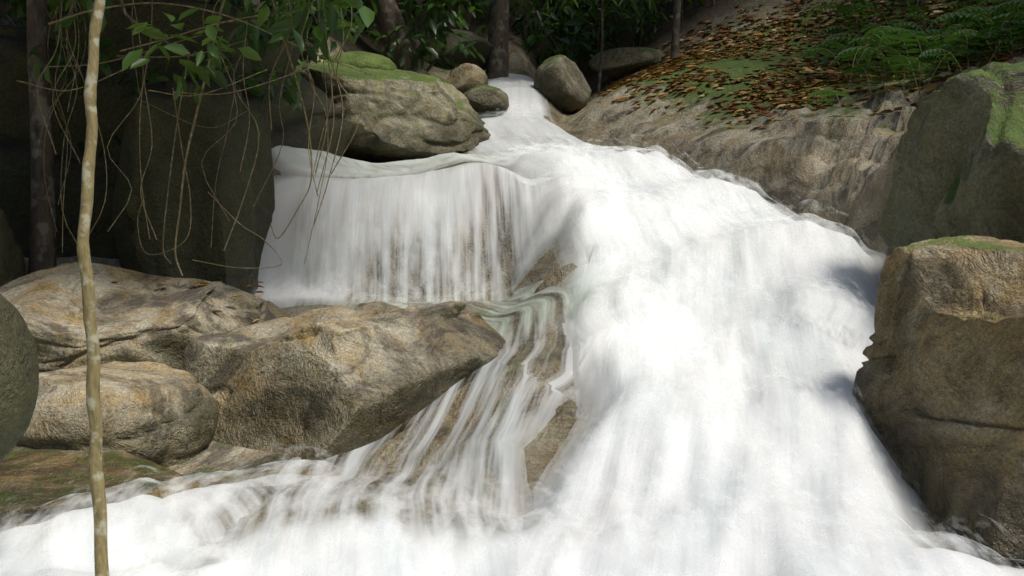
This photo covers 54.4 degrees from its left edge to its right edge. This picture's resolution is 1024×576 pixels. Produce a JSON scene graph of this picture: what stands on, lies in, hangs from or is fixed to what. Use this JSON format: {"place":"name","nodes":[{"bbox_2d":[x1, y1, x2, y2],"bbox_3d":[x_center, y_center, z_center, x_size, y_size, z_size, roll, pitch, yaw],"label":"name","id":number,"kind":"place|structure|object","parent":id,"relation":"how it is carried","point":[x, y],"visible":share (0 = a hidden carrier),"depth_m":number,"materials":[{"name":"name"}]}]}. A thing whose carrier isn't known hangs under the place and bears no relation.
{"place":"outdoors","nodes":[
{"label":"outdoors","id":0,"kind":"place"},
{"bbox_2d":[0,73,1023,575],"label":"stream water","id":1,"kind":"structure","parent":0,"point":[712,317],"depth_m":6.27,"materials":[{"name":"liquid"}]},
{"bbox_2d":[77,0,108,575],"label":"sapling trunk","id":2,"kind":"object","parent":1,"relation":"in","point":[96,477],"visible":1,"depth_m":4.02,"materials":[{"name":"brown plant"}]},
{"bbox_2d":[1,189,954,575],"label":"water spray","id":3,"kind":"object","parent":1,"relation":"on","point":[661,527],"visible":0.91,"depth_m":4.67,"materials":[{"name":"white liquid"}]},
{"bbox_2d":[9,0,1023,566],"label":"rocky ground","id":4,"kind":"structure","parent":0,"point":[821,168],"depth_m":9.95,"materials":[{"name":"stone"}]},
{"bbox_2d":[0,208,25,286],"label":"boulder","id":5,"kind":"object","parent":4,"relation":"on","point":[12,264],"depth_m":8.93,"materials":[{"name":"grey stone"}]},
{"bbox_2d":[0,294,38,462],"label":"rock","id":6,"kind":"object","parent":4,"relation":"on","point":[19,374],"visible":1,"depth_m":4.26,"materials":[{"name":"stone"}]},
{"bbox_2d":[0,445,213,531],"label":"flat rock","id":7,"kind":"object","parent":4,"relation":"on","point":[37,486],"visible":0.48,"depth_m":5.39,"materials":[{"name":"stone"}]},
{"bbox_2d":[16,361,218,466],"bbox_3d":[-2.659,0.944,6.510,1.403,0.827,1.253,0,8,0],"label":"round rock","id":8,"kind":"object","parent":4,"relation":"on","point":[162,414],"visible":0.62,"depth_m":6.16,"materials":[{"name":"stone"}]},
{"bbox_2d":[0,262,287,372],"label":"rock slab","id":9,"kind":"object","parent":4,"relation":"on","point":[141,317],"visible":0.52,"depth_m":7.93,"materials":[{"name":"brown stone"}]},
{"bbox_2d":[0,0,352,258],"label":"rock wall","id":10,"kind":"structure","parent":4,"relation":"on","point":[15,175],"depth_m":10.09,"materials":[{"name":"stone"}]},
{"bbox_2d":[112,79,274,294],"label":"rock wall","id":11,"kind":"structure","parent":4,"relation":"on","point":[244,248],"depth_m":9.39,"materials":[{"name":"grey stone"}]},
{"bbox_2d":[17,0,375,275],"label":"hanging vines","id":12,"kind":"object","parent":11,"relation":"attached to","point":[217,23],"visible":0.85,"depth_m":8.70,"materials":[{"name":"brown plant"}]},
{"bbox_2d":[0,0,665,111],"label":"foliage","id":13,"kind":"object","parent":4,"relation":"on","point":[291,96],"visible":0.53,"depth_m":8.70,"materials":[{"name":"green plant"}]},
{"bbox_2d":[183,301,517,470],"bbox_3d":[-1.124,0.876,7.369,2.309,1.491,2.281,7,11,42],"label":"rock block","id":14,"kind":"object","parent":4,"relation":"on","point":[318,389],"visible":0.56,"depth_m":6.70,"materials":[{"name":"brown stone"}]},
{"bbox_2d":[295,62,490,166],"bbox_3d":[-1.806,-2.340,13.555,2.139,1.432,2.928,7,11,42],"label":"mossy rock","id":15,"kind":"object","parent":4,"relation":"on","point":[407,115],"visible":0.57,"depth_m":12.78,"materials":[{"name":"grey stone"}]},
{"bbox_2d":[324,51,396,69],"bbox_3d":[-2.157,-3.079,13.994,1.087,0.483,0.981,0,8,0],"label":"cap rock","id":16,"kind":"object","parent":15,"relation":"on","point":[361,59],"visible":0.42,"depth_m":13.65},
{"bbox_2d":[0,0,876,156],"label":"foliage","id":17,"kind":"object","parent":4,"relation":"on","point":[280,27],"visible":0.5,"depth_m":16.42,"materials":[{"name":"green plant"}]},
{"bbox_2d":[418,29,493,70],"bbox_3d":[-1.110,-4.297,18.487,1.590,0.977,1.396,0,8,0],"label":"rock","id":18,"kind":"object","parent":4,"relation":"on","point":[483,47],"visible":0.36,"depth_m":18.05,"materials":[{"name":"grey stone"}]},
{"bbox_2d":[0,0,926,273],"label":"tree trunks","id":19,"kind":"object","parent":4,"relation":"on","point":[42,230],"visible":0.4,"depth_m":9.30,"materials":[{"name":"brown plant"}]},
{"bbox_2d":[446,63,487,93],"bbox_3d":[-0.709,-3.337,16.231,0.600,0.645,0.671,7,11,42],"label":"rock","id":20,"kind":"object","parent":4,"relation":"on","point":[464,77],"visible":0.58,"depth_m":16.06,"materials":[{"name":"stone"}]},
{"bbox_2d":[464,85,508,111],"bbox_3d":[-0.428,-3.013,15.919,0.773,0.462,0.628,0,8,0],"label":"rock","id":21,"kind":"object","parent":4,"relation":"on","point":[483,98],"visible":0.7,"depth_m":15.66,"materials":[{"name":"grey stone"}]},
{"bbox_2d":[533,55,590,113],"bbox_3d":[0.819,-3.407,16.804,0.971,0.999,1.105,5,9,32],"label":"rock","id":22,"kind":"object","parent":4,"relation":"on","point":[561,83],"visible":0.91,"depth_m":16.40,"materials":[{"name":"grey stone"}]},
{"bbox_2d":[111,0,1023,331],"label":"leaf litter","id":23,"kind":"object","parent":4,"relation":"on","point":[781,96],"visible":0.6,"depth_m":15.26,"materials":[{"name":"brown plant"}]},
{"bbox_2d":[589,47,662,78],"bbox_3d":[2.220,-4.179,18.598,1.477,0.593,1.059,3,9,23],"label":"rock","id":24,"kind":"object","parent":4,"relation":"on","point":[618,63],"visible":0.74,"depth_m":18.21,"materials":[{"name":"grey stone"}]},
{"bbox_2d":[795,0,1023,133],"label":"fern","id":25,"kind":"object","parent":4,"relation":"on","point":[909,38],"depth_m":12.17,"materials":[{"name":"green plant"}]},
{"bbox_2d":[852,235,1023,567],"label":"granite rock","id":26,"kind":"object","parent":4,"relation":"on","point":[938,391],"visible":0.78,"depth_m":5.34,"materials":[{"name":"brown stone"}]},
{"bbox_2d":[877,62,1023,251],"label":"mossy rock","id":27,"kind":"object","parent":4,"relation":"on","point":[958,166],"visible":0.73,"depth_m":6.91,"materials":[{"name":"grey stone"}]},
{"bbox_2d":[542,0,656,92],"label":"tree","id":28,"kind":"object","parent":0,"point":[563,2],"depth_m":18.03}
]}

